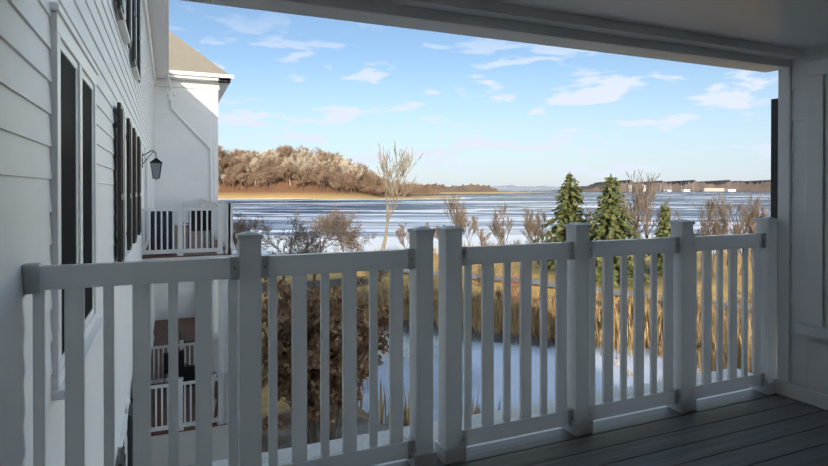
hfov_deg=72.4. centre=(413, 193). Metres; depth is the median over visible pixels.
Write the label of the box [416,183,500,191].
wood
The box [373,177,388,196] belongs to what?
island tree
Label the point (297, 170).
island tree
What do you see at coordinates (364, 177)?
island tree
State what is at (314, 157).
island tree
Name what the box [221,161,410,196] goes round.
island understory
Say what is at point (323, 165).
island tree
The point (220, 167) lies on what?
island tree
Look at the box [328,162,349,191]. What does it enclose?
island tree
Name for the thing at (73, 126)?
wall windows
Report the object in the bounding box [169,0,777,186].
sky
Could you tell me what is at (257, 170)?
island tree
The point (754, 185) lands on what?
hill
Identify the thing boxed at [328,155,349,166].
island tree
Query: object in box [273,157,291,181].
island tree
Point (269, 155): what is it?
island tree
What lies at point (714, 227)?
bare shrubs
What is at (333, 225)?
bushes
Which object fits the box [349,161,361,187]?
island tree
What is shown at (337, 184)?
island tree
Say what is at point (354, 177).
island tree
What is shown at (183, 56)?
roof
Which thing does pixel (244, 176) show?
island tree
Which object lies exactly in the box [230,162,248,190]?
island tree
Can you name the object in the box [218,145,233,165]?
island tree
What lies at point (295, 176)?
island tree
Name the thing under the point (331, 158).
island tree
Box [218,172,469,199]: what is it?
island land
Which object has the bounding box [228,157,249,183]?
island tree
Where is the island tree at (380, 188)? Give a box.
[375,185,388,194]
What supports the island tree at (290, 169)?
on the island land
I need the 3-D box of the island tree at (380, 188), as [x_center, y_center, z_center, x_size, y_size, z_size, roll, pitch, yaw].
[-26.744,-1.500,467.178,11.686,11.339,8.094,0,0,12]
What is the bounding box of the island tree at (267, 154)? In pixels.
[256,149,276,165]
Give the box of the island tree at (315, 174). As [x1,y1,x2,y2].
[309,168,326,188]
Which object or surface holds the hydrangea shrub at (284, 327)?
on the lawn ground at (285, 436)
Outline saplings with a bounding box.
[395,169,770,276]
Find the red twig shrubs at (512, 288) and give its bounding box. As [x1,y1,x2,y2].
[500,271,518,301]
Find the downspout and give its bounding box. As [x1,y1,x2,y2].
[166,73,211,200]
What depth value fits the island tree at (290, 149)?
508.99 m
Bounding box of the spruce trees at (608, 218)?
[532,171,670,286]
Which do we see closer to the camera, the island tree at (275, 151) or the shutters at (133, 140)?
the shutters at (133, 140)
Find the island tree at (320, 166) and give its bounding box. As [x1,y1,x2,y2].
[312,163,333,191]
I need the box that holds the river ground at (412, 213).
[218,191,770,254]
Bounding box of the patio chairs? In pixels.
[163,207,211,396]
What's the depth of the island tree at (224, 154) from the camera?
516.45 m
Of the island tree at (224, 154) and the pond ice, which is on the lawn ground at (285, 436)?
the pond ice
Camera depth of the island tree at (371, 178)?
489.14 m
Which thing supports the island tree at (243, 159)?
on the island land
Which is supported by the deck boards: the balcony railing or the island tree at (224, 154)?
the balcony railing
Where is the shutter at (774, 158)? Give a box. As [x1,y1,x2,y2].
[771,98,777,281]
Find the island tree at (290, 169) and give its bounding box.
[272,161,294,189]
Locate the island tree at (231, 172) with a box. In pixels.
[224,164,237,187]
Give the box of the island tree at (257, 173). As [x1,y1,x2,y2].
[249,170,262,187]
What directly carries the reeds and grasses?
on the lawn ground at (285, 436)
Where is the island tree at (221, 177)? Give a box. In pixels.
[218,172,225,188]
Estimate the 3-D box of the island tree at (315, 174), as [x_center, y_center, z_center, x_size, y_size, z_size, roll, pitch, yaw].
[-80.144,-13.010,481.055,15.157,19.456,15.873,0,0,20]
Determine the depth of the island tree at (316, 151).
557.51 m
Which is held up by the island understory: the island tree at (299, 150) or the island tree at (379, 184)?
the island tree at (299, 150)
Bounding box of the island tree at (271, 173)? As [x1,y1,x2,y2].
[256,164,277,188]
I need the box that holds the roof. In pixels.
[169,31,228,74]
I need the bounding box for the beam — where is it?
[181,0,827,72]
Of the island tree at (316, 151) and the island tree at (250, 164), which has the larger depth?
the island tree at (316, 151)
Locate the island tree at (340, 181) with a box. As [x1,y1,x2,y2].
[328,174,343,191]
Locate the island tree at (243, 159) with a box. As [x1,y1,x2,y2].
[234,152,258,162]
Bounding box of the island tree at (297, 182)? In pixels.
[294,177,302,188]
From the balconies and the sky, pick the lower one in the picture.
the balconies
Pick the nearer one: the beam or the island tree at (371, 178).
the beam
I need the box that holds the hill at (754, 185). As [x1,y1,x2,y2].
[574,178,770,191]
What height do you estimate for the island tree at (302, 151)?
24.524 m
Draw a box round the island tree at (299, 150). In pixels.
[288,144,307,160]
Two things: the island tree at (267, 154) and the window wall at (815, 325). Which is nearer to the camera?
the window wall at (815, 325)
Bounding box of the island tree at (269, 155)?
[265,151,279,165]
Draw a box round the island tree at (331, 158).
[324,154,342,166]
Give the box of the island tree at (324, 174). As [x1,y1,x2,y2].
[318,167,335,191]
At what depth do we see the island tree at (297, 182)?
487.84 m
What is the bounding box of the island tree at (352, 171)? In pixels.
[347,170,358,189]
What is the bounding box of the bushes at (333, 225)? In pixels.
[233,206,378,284]
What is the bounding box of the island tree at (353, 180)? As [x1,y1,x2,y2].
[345,178,357,194]
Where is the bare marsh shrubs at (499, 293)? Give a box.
[378,265,751,327]
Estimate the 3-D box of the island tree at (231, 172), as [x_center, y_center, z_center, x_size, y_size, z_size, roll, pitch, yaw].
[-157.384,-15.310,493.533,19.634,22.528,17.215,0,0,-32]
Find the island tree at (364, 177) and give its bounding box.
[360,174,371,194]
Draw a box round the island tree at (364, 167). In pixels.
[358,165,366,182]
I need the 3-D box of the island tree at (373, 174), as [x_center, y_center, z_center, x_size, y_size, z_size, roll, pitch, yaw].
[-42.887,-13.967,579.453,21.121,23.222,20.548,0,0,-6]
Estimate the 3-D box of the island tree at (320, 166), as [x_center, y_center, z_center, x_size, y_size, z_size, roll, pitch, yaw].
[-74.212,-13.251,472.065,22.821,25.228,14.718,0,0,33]
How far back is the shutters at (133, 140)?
6.87 m
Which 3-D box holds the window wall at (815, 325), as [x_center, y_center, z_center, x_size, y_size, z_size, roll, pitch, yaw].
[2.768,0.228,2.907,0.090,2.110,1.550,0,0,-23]
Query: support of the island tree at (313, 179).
on the island land
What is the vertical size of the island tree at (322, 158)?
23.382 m
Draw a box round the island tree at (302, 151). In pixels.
[296,149,312,162]
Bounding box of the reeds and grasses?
[261,239,751,425]
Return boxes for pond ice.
[358,316,700,425]
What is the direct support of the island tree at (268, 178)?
on the island land
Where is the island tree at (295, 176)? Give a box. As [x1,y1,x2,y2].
[290,168,308,189]
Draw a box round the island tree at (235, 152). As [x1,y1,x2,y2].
[224,148,242,166]
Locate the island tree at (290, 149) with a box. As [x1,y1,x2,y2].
[281,144,297,160]
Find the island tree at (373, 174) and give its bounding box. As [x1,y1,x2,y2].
[366,169,378,179]
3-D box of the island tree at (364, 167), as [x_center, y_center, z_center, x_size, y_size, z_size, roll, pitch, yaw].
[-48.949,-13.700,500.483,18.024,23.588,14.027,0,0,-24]
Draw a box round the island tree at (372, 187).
[366,182,377,196]
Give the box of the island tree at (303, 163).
[292,157,311,183]
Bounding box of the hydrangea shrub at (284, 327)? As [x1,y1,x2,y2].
[261,276,388,443]
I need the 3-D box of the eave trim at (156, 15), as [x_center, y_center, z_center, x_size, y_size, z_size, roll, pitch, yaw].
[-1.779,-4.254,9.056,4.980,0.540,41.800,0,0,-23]
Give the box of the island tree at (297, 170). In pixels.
[277,158,301,184]
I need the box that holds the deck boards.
[381,389,827,465]
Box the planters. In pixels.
[200,233,216,411]
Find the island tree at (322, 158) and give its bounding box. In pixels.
[317,157,333,168]
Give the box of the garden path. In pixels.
[381,269,751,311]
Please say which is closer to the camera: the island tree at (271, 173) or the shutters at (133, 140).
the shutters at (133, 140)
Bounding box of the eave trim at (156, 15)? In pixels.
[142,0,233,102]
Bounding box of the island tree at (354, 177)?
[348,173,362,190]
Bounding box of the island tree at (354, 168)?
[343,164,366,190]
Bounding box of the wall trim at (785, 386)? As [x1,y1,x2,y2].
[167,60,827,409]
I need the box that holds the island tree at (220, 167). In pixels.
[218,158,232,187]
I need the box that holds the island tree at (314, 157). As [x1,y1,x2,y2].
[308,153,326,162]
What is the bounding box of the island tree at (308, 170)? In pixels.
[300,164,317,185]
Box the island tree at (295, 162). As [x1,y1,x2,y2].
[279,156,298,184]
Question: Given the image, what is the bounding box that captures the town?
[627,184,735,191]
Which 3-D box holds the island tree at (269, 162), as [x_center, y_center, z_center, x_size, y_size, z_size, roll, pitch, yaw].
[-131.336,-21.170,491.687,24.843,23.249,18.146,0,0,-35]
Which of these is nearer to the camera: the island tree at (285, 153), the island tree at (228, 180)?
the island tree at (228, 180)
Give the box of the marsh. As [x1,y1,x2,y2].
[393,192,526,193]
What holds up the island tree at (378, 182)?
on the island land
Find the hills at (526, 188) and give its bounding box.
[489,186,562,190]
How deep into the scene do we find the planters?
13.30 m
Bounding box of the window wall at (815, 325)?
[794,57,827,395]
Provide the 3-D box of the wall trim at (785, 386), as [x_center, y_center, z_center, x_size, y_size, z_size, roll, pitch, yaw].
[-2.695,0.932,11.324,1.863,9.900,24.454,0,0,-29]
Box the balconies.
[141,197,233,465]
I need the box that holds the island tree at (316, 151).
[309,146,328,160]
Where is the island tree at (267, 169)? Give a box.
[254,166,272,190]
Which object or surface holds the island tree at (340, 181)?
on the island land
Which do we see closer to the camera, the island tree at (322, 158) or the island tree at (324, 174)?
the island tree at (324, 174)
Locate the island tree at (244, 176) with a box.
[238,173,251,191]
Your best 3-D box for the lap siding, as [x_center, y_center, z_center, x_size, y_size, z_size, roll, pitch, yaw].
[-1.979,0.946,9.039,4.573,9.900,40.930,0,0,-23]
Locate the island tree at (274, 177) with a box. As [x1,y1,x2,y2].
[272,168,286,187]
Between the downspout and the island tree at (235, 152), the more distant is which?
the island tree at (235, 152)
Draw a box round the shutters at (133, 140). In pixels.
[113,0,141,465]
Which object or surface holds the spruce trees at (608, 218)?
on the lawn ground at (285, 436)
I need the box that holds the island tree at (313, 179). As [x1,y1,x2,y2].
[308,171,317,189]
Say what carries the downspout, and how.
attached to the wall trim at (785, 386)
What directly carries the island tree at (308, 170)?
on the island land
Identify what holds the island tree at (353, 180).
on the island land
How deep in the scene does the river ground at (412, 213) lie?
200.66 m
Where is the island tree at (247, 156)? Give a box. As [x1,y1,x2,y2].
[239,154,252,172]
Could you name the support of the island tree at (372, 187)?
on the island land
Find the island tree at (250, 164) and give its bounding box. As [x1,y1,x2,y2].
[242,157,255,173]
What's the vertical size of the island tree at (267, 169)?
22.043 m
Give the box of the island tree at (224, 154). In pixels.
[218,146,232,160]
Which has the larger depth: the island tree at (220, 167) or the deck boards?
the island tree at (220, 167)
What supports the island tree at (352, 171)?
on the island land
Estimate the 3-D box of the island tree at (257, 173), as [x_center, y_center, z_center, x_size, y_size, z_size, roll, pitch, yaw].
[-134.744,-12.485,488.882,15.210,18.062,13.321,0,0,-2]
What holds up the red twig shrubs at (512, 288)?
on the lawn ground at (285, 436)
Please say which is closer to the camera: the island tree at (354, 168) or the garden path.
the garden path
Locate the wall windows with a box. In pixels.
[49,0,153,465]
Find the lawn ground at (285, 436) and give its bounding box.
[187,253,751,465]
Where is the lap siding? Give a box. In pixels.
[0,0,827,465]
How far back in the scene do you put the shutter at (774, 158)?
3.85 m
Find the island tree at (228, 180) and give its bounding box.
[222,169,241,190]
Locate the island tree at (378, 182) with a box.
[365,175,381,196]
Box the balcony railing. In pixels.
[21,216,777,465]
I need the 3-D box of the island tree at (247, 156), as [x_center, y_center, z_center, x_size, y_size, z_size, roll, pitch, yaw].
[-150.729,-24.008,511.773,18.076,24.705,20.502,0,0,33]
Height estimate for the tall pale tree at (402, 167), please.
9.383 m
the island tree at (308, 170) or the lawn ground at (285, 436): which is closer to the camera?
the lawn ground at (285, 436)
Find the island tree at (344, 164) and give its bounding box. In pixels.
[332,161,351,187]
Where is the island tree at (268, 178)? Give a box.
[260,173,278,190]
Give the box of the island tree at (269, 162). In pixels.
[250,156,275,179]
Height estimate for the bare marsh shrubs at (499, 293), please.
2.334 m
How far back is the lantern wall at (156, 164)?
11.61 m
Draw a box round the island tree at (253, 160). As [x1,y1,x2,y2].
[251,157,263,184]
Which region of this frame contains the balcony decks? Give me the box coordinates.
[142,225,231,435]
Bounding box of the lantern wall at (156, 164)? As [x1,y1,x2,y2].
[142,150,162,180]
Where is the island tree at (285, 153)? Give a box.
[273,150,294,161]
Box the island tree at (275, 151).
[262,148,281,162]
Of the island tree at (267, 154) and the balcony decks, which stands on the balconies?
the balcony decks
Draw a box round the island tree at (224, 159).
[218,152,232,166]
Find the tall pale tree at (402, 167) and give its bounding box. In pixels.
[377,141,421,249]
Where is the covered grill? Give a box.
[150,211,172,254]
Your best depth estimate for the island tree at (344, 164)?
482.87 m
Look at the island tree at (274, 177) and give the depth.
486.51 m
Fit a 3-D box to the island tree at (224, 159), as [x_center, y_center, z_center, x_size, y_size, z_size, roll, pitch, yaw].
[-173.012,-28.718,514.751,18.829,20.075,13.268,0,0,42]
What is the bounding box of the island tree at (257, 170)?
[248,161,265,186]
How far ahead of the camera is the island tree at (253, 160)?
495.78 m
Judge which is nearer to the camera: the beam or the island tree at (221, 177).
the beam
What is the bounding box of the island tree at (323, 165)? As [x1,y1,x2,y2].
[313,161,332,183]
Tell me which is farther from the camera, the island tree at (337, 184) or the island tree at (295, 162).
the island tree at (295, 162)
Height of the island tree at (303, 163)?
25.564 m
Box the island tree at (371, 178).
[360,172,376,193]
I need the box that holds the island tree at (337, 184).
[331,177,348,194]

